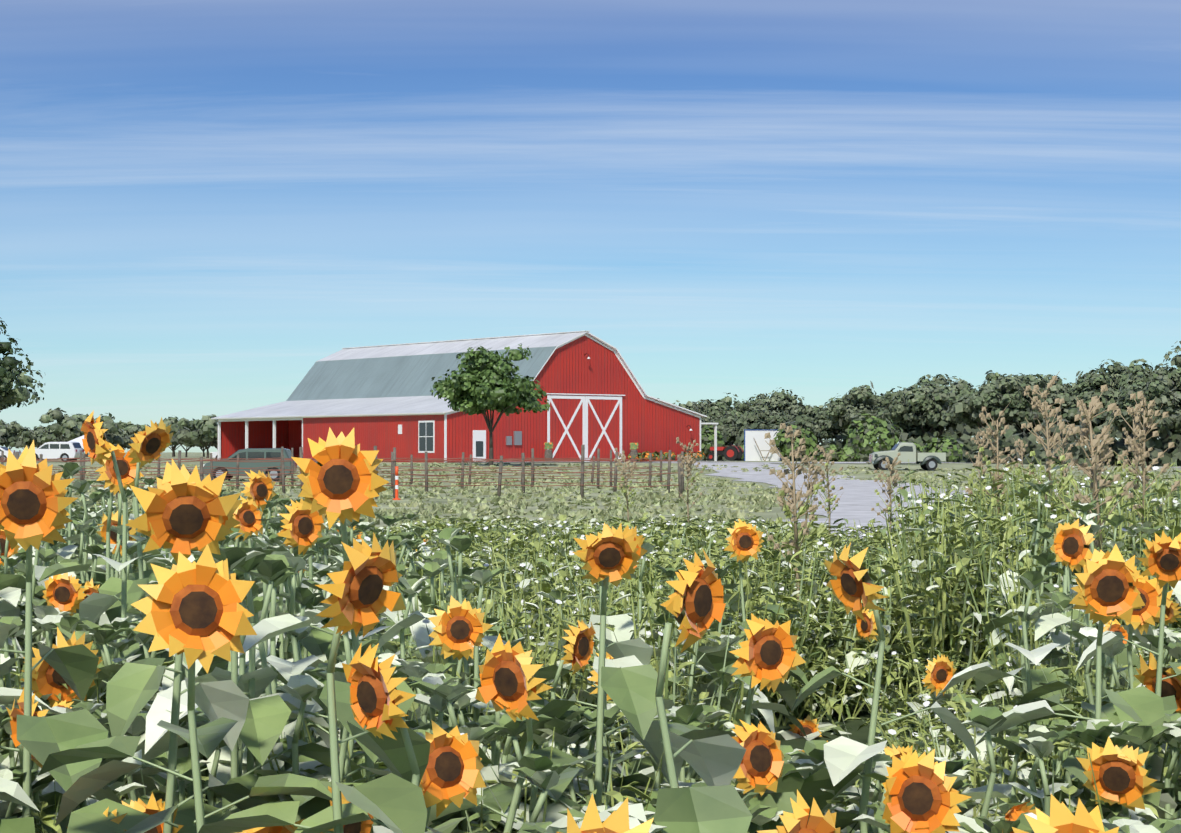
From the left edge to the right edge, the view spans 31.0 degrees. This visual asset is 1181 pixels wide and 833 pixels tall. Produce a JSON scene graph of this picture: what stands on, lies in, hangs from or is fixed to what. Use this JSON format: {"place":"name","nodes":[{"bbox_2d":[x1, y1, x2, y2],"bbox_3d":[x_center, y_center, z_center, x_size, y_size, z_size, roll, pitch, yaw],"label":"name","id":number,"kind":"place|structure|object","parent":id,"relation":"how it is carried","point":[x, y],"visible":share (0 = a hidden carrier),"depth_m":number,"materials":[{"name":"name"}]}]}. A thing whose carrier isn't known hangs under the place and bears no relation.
{"place":"outdoors","nodes":[
{"label":"outdoors","id":0,"kind":"place"},
{"bbox_2d":[210,452,217,458],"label":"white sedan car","id":1,"kind":"object","parent":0,"point":[214,455],"visible":0.06,"depth_m":213.37,"materials":[{"name":"white metal"}]},
{"bbox_2d":[211,330,717,462],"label":"barn","id":2,"kind":"structure","parent":0,"point":[383,399],"depth_m":173.80,"materials":[{"name":"red wood"}]},
{"bbox_2d":[0,452,1180,530],"bbox_3d":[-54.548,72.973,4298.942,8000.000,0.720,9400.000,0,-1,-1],"label":"ground","id":3,"kind":"structure","parent":0,"point":[167,457],"depth_m":122.52,"materials":[{"name":"green plant"}]},
{"bbox_2d":[0,419,17,444],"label":"horizon tree","id":4,"kind":"object","parent":3,"relation":"on","point":[6,435],"visible":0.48,"depth_m":683.89,"materials":[{"name":"green plant"}]},
{"bbox_2d":[0,446,20,459],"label":"white sedan car","id":5,"kind":"object","parent":3,"relation":"on","point":[4,449],"visible":0.31,"depth_m":188.25,"materials":[{"name":"white metal"}]},
{"bbox_2d":[0,421,28,448],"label":"horizon tree","id":6,"kind":"object","parent":3,"relation":"on","point":[13,427],"visible":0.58,"depth_m":680.04,"materials":[{"name":"green plant"}]},
{"bbox_2d":[0,318,45,411],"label":"tree","id":7,"kind":"object","parent":3,"relation":"on","point":[10,373],"visible":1,"depth_m":204.99,"materials":[{"name":"green plant"}]},
{"bbox_2d":[6,430,43,449],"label":"horizon tree","id":8,"kind":"object","parent":3,"relation":"on","point":[12,439],"visible":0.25,"depth_m":669.91,"materials":[{"name":"green plant"}]},
{"bbox_2d":[25,425,44,446],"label":"tree","id":9,"kind":"object","parent":3,"relation":"on","point":[39,428],"visible":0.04,"depth_m":718.98,"materials":[{"name":"green plant"}]},
{"bbox_2d":[15,428,61,448],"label":"horizon tree","id":10,"kind":"object","parent":3,"relation":"on","point":[26,437],"visible":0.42,"depth_m":655.96,"materials":[{"name":"green plant"}]},
{"bbox_2d":[35,442,83,461],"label":"van","id":11,"kind":"object","parent":3,"relation":"on","point":[51,450],"visible":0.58,"depth_m":180.33,"materials":[{"name":"white metal"}]},
{"bbox_2d":[37,407,83,441],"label":"horizon tree","id":12,"kind":"object","parent":3,"relation":"on","point":[70,428],"visible":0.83,"depth_m":627.88,"materials":[{"name":"green plant"}]},
{"bbox_2d":[68,435,83,447],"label":"canopy tent","id":13,"kind":"object","parent":3,"relation":"on","point":[79,439],"visible":0.06,"depth_m":259.43,"materials":[{"name":"white fabric"}]},
{"bbox_2d":[61,413,119,456],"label":"tree","id":14,"kind":"object","parent":3,"relation":"on","point":[82,418],"visible":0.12,"depth_m":687.32,"materials":[{"name":"green plant"}]},
{"bbox_2d":[82,419,123,444],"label":"horizon tree","id":15,"kind":"object","parent":3,"relation":"on","point":[111,427],"visible":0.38,"depth_m":667.13,"materials":[{"name":"green plant"}]},
{"bbox_2d":[111,426,139,449],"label":"horizon tree","id":16,"kind":"object","parent":3,"relation":"on","point":[128,440],"visible":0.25,"depth_m":678.76,"materials":[{"name":"green plant"}]},
{"bbox_2d":[117,421,150,436],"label":"tree","id":17,"kind":"object","parent":3,"relation":"on","point":[125,426],"visible":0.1,"depth_m":735.65,"materials":[{"name":"green plant"}]},
{"bbox_2d":[133,429,178,446],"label":"horizon tree","id":18,"kind":"object","parent":3,"relation":"on","point":[173,443],"visible":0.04,"depth_m":636.66,"materials":[{"name":"green plant"}]},
{"bbox_2d":[157,421,182,456],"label":"horizon tree","id":19,"kind":"object","parent":3,"relation":"on","point":[167,423],"visible":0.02,"depth_m":664.86,"materials":[{"name":"green plant"}]},
{"bbox_2d":[163,416,178,456],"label":"tree","id":20,"kind":"object","parent":3,"relation":"on","point":[171,419],"depth_m":697.56,"materials":[{"name":"green plant"}]},
{"bbox_2d":[166,418,199,456],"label":"horizon tree","id":21,"kind":"object","parent":3,"relation":"on","point":[181,423],"visible":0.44,"depth_m":616.61,"materials":[{"name":"green plant"}]},
{"bbox_2d":[175,414,217,457],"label":"tree","id":22,"kind":"object","parent":3,"relation":"on","point":[206,432],"visible":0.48,"depth_m":514.68,"materials":[{"name":"green plant"}]},
{"bbox_2d":[192,443,216,456],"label":"horizon tree","id":23,"kind":"object","parent":3,"relation":"on","point":[203,449],"visible":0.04,"depth_m":700.49,"materials":[{"name":"green plant"}]},
{"bbox_2d":[195,426,217,449],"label":"horizon tree","id":24,"kind":"object","parent":3,"relation":"on","point":[200,443],"visible":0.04,"depth_m":660.23,"materials":[{"name":"green plant"}]},
{"bbox_2d":[203,448,296,480],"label":"green suv","id":25,"kind":"object","parent":3,"relation":"on","point":[249,454],"visible":0.65,"depth_m":110.73,"materials":[{"name":"grey"}]},
{"bbox_2d":[0,445,683,498],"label":"fence","id":26,"kind":"object","parent":3,"relation":"on","point":[282,473],"visible":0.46,"depth_m":78.99,"materials":[{"name":"brown wood"}]},
{"bbox_2d":[393,466,400,499],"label":"delineator post","id":27,"kind":"object","parent":3,"relation":"on","point":[396,483],"visible":1,"depth_m":67.76,"materials":[{"name":"orange"}]},
{"bbox_2d":[430,343,549,465],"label":"tree front of barn","id":28,"kind":"object","parent":3,"relation":"on","point":[482,382],"visible":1,"depth_m":140.48,"materials":[{"name":"green plant"}]},
{"bbox_2d":[53,462,1180,531],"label":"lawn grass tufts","id":29,"kind":"object","parent":3,"relation":"on","point":[556,506],"visible":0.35,"depth_m":71.18,"materials":[{"name":"green plant"}]},
{"bbox_2d":[657,398,697,411],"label":"tree","id":30,"kind":"object","parent":3,"relation":"on","point":[688,405],"visible":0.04,"depth_m":316.15,"materials":[{"name":"green plant"}]},
{"bbox_2d":[680,399,728,421],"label":"tree","id":31,"kind":"object","parent":3,"relation":"on","point":[712,412],"visible":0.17,"depth_m":338.25,"materials":[{"name":"green plant"}]},
{"bbox_2d":[701,425,727,460],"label":"yard shrub","id":32,"kind":"object","parent":3,"relation":"on","point":[705,440],"visible":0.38,"depth_m":214.66,"materials":[{"name":"green plant"}]},
{"bbox_2d":[697,393,745,418],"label":"tree","id":33,"kind":"object","parent":3,"relation":"on","point":[725,403],"visible":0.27,"depth_m":394.00,"materials":[{"name":"green plant"}]},
{"bbox_2d":[703,416,740,460],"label":"tree","id":34,"kind":"object","parent":3,"relation":"on","point":[724,426],"visible":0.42,"depth_m":315.13,"materials":[{"name":"green plant"}]},
{"bbox_2d":[707,443,743,460],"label":"red tractor","id":35,"kind":"object","parent":3,"relation":"on","point":[732,453],"visible":0.94,"depth_m":195.51,"materials":[{"name":"red metal"}]},
{"bbox_2d":[739,440,743,458],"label":"yard shrub","id":36,"kind":"object","parent":3,"relation":"on","point":[741,445],"visible":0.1,"depth_m":213.61,"materials":[{"name":"green plant"}]},
{"bbox_2d":[731,406,789,436],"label":"tree","id":37,"kind":"object","parent":3,"relation":"on","point":[764,418],"visible":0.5,"depth_m":310.00,"materials":[{"name":"green plant"}]},
{"bbox_2d":[733,387,809,417],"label":"tree","id":38,"kind":"object","parent":3,"relation":"on","point":[782,401],"visible":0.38,"depth_m":336.19,"materials":[{"name":"green plant"}]},
{"bbox_2d":[773,421,816,460],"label":"yard shrub","id":39,"kind":"object","parent":3,"relation":"on","point":[784,448],"visible":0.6,"depth_m":199.02,"materials":[{"name":"green plant"}]},
{"bbox_2d":[787,413,823,438],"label":"tree","id":40,"kind":"object","parent":3,"relation":"on","point":[792,417],"visible":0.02,"depth_m":318.92,"materials":[{"name":"green plant"}]},
{"bbox_2d":[794,405,838,443],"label":"tree","id":41,"kind":"object","parent":3,"relation":"on","point":[809,421],"visible":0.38,"depth_m":309.88,"materials":[{"name":"green plant"}]},
{"bbox_2d":[806,405,827,444],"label":"tree","id":42,"kind":"object","parent":3,"relation":"on","point":[821,406],"depth_m":395.74,"materials":[{"name":"green plant"}]},
{"bbox_2d":[815,444,838,461],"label":"yard shrub","id":43,"kind":"object","parent":3,"relation":"on","point":[827,449],"visible":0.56,"depth_m":203.45,"materials":[{"name":"green plant"}]},
{"bbox_2d":[812,411,857,439],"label":"tree","id":44,"kind":"object","parent":3,"relation":"on","point":[823,428],"visible":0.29,"depth_m":299.42,"materials":[{"name":"green plant"}]},
{"bbox_2d":[652,462,1030,538],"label":"gravel drive","id":45,"kind":"structure","parent":3,"relation":"on","point":[858,501],"depth_m":79.28,"materials":[{"name":"grey gravel"}]},
{"bbox_2d":[835,445,861,461],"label":"yard shrub","id":46,"kind":"object","parent":3,"relation":"on","point":[844,453],"visible":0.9,"depth_m":202.45,"materials":[{"name":"green plant"}]},
{"bbox_2d":[823,385,899,437],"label":"tree","id":47,"kind":"object","parent":3,"relation":"on","point":[860,398],"visible":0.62,"depth_m":285.70,"materials":[{"name":"green plant"}]},
{"bbox_2d":[846,411,903,455],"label":"yard shrub","id":48,"kind":"object","parent":3,"relation":"on","point":[884,430],"visible":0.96,"depth_m":194.90,"materials":[{"name":"green plant"}]},
{"bbox_2d":[875,390,902,407],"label":"tree","id":49,"kind":"object","parent":3,"relation":"on","point":[882,396],"depth_m":297.18,"materials":[{"name":"green plant"}]},
{"bbox_2d":[866,442,945,469],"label":"pickup truck","id":50,"kind":"object","parent":3,"relation":"on","point":[926,460],"visible":0.83,"depth_m":145.42,"materials":[{"name":"green"}]},
{"bbox_2d":[874,407,938,442],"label":"tree","id":51,"kind":"object","parent":3,"relation":"on","point":[915,431],"visible":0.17,"depth_m":277.19,"materials":[{"name":"green plant"}]},
{"bbox_2d":[902,440,924,461],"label":"yard shrub","id":52,"kind":"object","parent":3,"relation":"on","point":[919,448],"visible":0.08,"depth_m":204.66,"materials":[{"name":"green plant"}]},
{"bbox_2d":[874,382,969,444],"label":"tree","id":53,"kind":"object","parent":3,"relation":"on","point":[927,404],"visible":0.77,"depth_m":274.08,"materials":[{"name":"green plant"}]},
{"bbox_2d":[892,374,977,437],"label":"tree","id":54,"kind":"object","parent":3,"relation":"on","point":[961,384],"visible":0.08,"depth_m":297.79,"materials":[{"name":"green plant"}]},
{"bbox_2d":[701,381,1180,465],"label":"understory shrub","id":55,"kind":"object","parent":3,"relation":"on","point":[1118,446],"visible":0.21,"depth_m":243.42,"materials":[{"name":"green plant"}]},
{"bbox_2d":[923,435,964,461],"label":"yard shrub","id":56,"kind":"object","parent":3,"relation":"on","point":[949,447],"visible":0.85,"depth_m":214.25,"materials":[{"name":"green plant"}]},
{"bbox_2d":[935,427,971,438],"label":"tree","id":57,"kind":"object","parent":3,"relation":"on","point":[945,431],"visible":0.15,"depth_m":408.48,"materials":[{"name":"green plant"}]},
{"bbox_2d":[920,385,1014,437],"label":"tree","id":58,"kind":"object","parent":3,"relation":"on","point":[960,434],"depth_m":284.46,"materials":[{"name":"green plant"}]},
{"bbox_2d":[943,389,1018,451],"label":"tree","id":59,"kind":"object","parent":3,"relation":"on","point":[968,415],"visible":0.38,"depth_m":257.92,"materials":[{"name":"green plant"}]},
{"bbox_2d":[971,425,1024,437],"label":"tree","id":60,"kind":"object","parent":3,"relation":"on","point":[1001,428],"visible":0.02,"depth_m":368.32,"materials":[{"name":"green plant"}]},
{"bbox_2d":[957,370,1046,454],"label":"tree","id":61,"kind":"object","parent":3,"relation":"on","point":[993,394],"visible":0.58,"depth_m":253.24,"materials":[{"name":"green plant"}]},
{"bbox_2d":[992,388,1062,436],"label":"tree","id":62,"kind":"object","parent":3,"relation":"on","point":[1008,421],"visible":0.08,"depth_m":256.48,"materials":[{"name":"green plant"}]},
{"bbox_2d":[1029,424,1079,440],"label":"tree","id":63,"kind":"object","parent":3,"relation":"on","point":[1077,434],"visible":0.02,"depth_m":379.47,"materials":[{"name":"green plant"}]},
{"bbox_2d":[1002,374,1108,436],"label":"tree","id":64,"kind":"object","parent":3,"relation":"on","point":[1070,410],"visible":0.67,"depth_m":251.12,"materials":[{"name":"green plant"}]},
{"bbox_2d":[1062,382,1075,440],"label":"tree","id":65,"kind":"object","parent":3,"relation":"on","point":[1067,384],"depth_m":272.46,"materials":[{"name":"green plant"}]},
{"bbox_2d":[1065,390,1106,428],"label":"tree","id":66,"kind":"object","parent":3,"relation":"on","point":[1093,424],"visible":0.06,"depth_m":257.92,"materials":[{"name":"green plant"}]},
{"bbox_2d":[1072,359,1152,464],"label":"tree","id":67,"kind":"object","parent":3,"relation":"on","point":[1114,377],"visible":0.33,"depth_m":251.68,"materials":[{"name":"green plant"}]},
{"bbox_2d":[1096,377,1180,465],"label":"tree","id":68,"kind":"object","parent":3,"relation":"on","point":[1168,400],"visible":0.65,"depth_m":229.85,"materials":[{"name":"green plant"}]},
{"bbox_2d":[1127,363,1180,465],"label":"tree","id":69,"kind":"object","parent":3,"relation":"on","point":[1139,377],"visible":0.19,"depth_m":240.65,"materials":[{"name":"green plant"}]},
{"bbox_2d":[1152,428,1180,438],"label":"tree","id":70,"kind":"object","parent":3,"relation":"on","point":[1160,430],"depth_m":387.95,"materials":[{"name":"green plant"}]},
{"bbox_2d":[1155,341,1180,391],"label":"tree","id":71,"kind":"object","parent":3,"relation":"on","point":[1176,360],"visible":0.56,"depth_m":237.87,"materials":[{"name":"green plant"}]},
{"bbox_2d":[0,0,1180,451],"label":"sky","id":72,"kind":"structure","parent":0,"point":[204,203],"materials":[{"name":"blue"}]},
{"bbox_2d":[589,461,735,461],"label":"concrete apron path","id":73,"kind":"structure","parent":0,"point":[676,461],"depth_m":171.42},
{"bbox_2d":[544,442,637,461],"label":"potted flowers","id":74,"kind":"object","parent":73,"relation":"on","point":[549,452],"visible":0.92,"depth_m":167.82,"materials":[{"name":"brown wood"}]},
{"bbox_2d":[628,452,642,460],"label":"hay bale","id":75,"kind":"object","parent":73,"relation":"on","point":[640,456],"visible":0.48,"depth_m":173.14,"materials":[{"name":"green plant"}]},
{"bbox_2d":[641,451,653,460],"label":"pumpkin","id":76,"kind":"object","parent":73,"relation":"on","point":[645,454],"visible":0.54,"depth_m":173.93,"materials":[{"name":"orange plant"}]},
{"bbox_2d":[652,451,665,459],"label":"shrub flower bed","id":77,"kind":"object","parent":73,"relation":"on","point":[656,454],"visible":0.67,"depth_m":174.71,"materials":[{"name":"green plant"}]},
{"bbox_2d":[664,451,676,459],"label":"shrub flower bed","id":78,"kind":"object","parent":73,"relation":"on","point":[672,455],"visible":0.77,"depth_m":175.30,"materials":[{"name":"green plant"}]},
{"bbox_2d":[680,451,695,459],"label":"shrub flower bed","id":79,"kind":"object","parent":73,"relation":"on","point":[685,454],"visible":0.31,"depth_m":176.74,"materials":[{"name":"green plant"}]},
{"bbox_2d":[692,451,705,460],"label":"shrub flower bed","id":80,"kind":"object","parent":73,"relation":"on","point":[700,456],"visible":0.62,"depth_m":177.26,"materials":[{"name":"orange plant"}]},
{"bbox_2d":[744,429,780,460],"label":"trailer","id":81,"kind":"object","parent":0,"point":[757,447],"depth_m":202.96,"materials":[{"name":"white metal"}]},
{"bbox_2d":[751,641,991,749],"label":"field soil","id":82,"kind":"structure","parent":0,"point":[860,735],"depth_m":11.67,"materials":[{"name":"brown soil"}]},
{"bbox_2d":[0,371,1180,832],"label":"sunflower field plants","id":83,"kind":"object","parent":82,"relation":"on","point":[182,651],"visible":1,"depth_m":5.87,"materials":[{"name":"green plant"}]},
{"bbox_2d":[710,462,1180,467],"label":"grass strip","id":84,"kind":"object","parent":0,"point":[848,462],"depth_m":167.29,"materials":[{"name":"green plant"}]}
]}

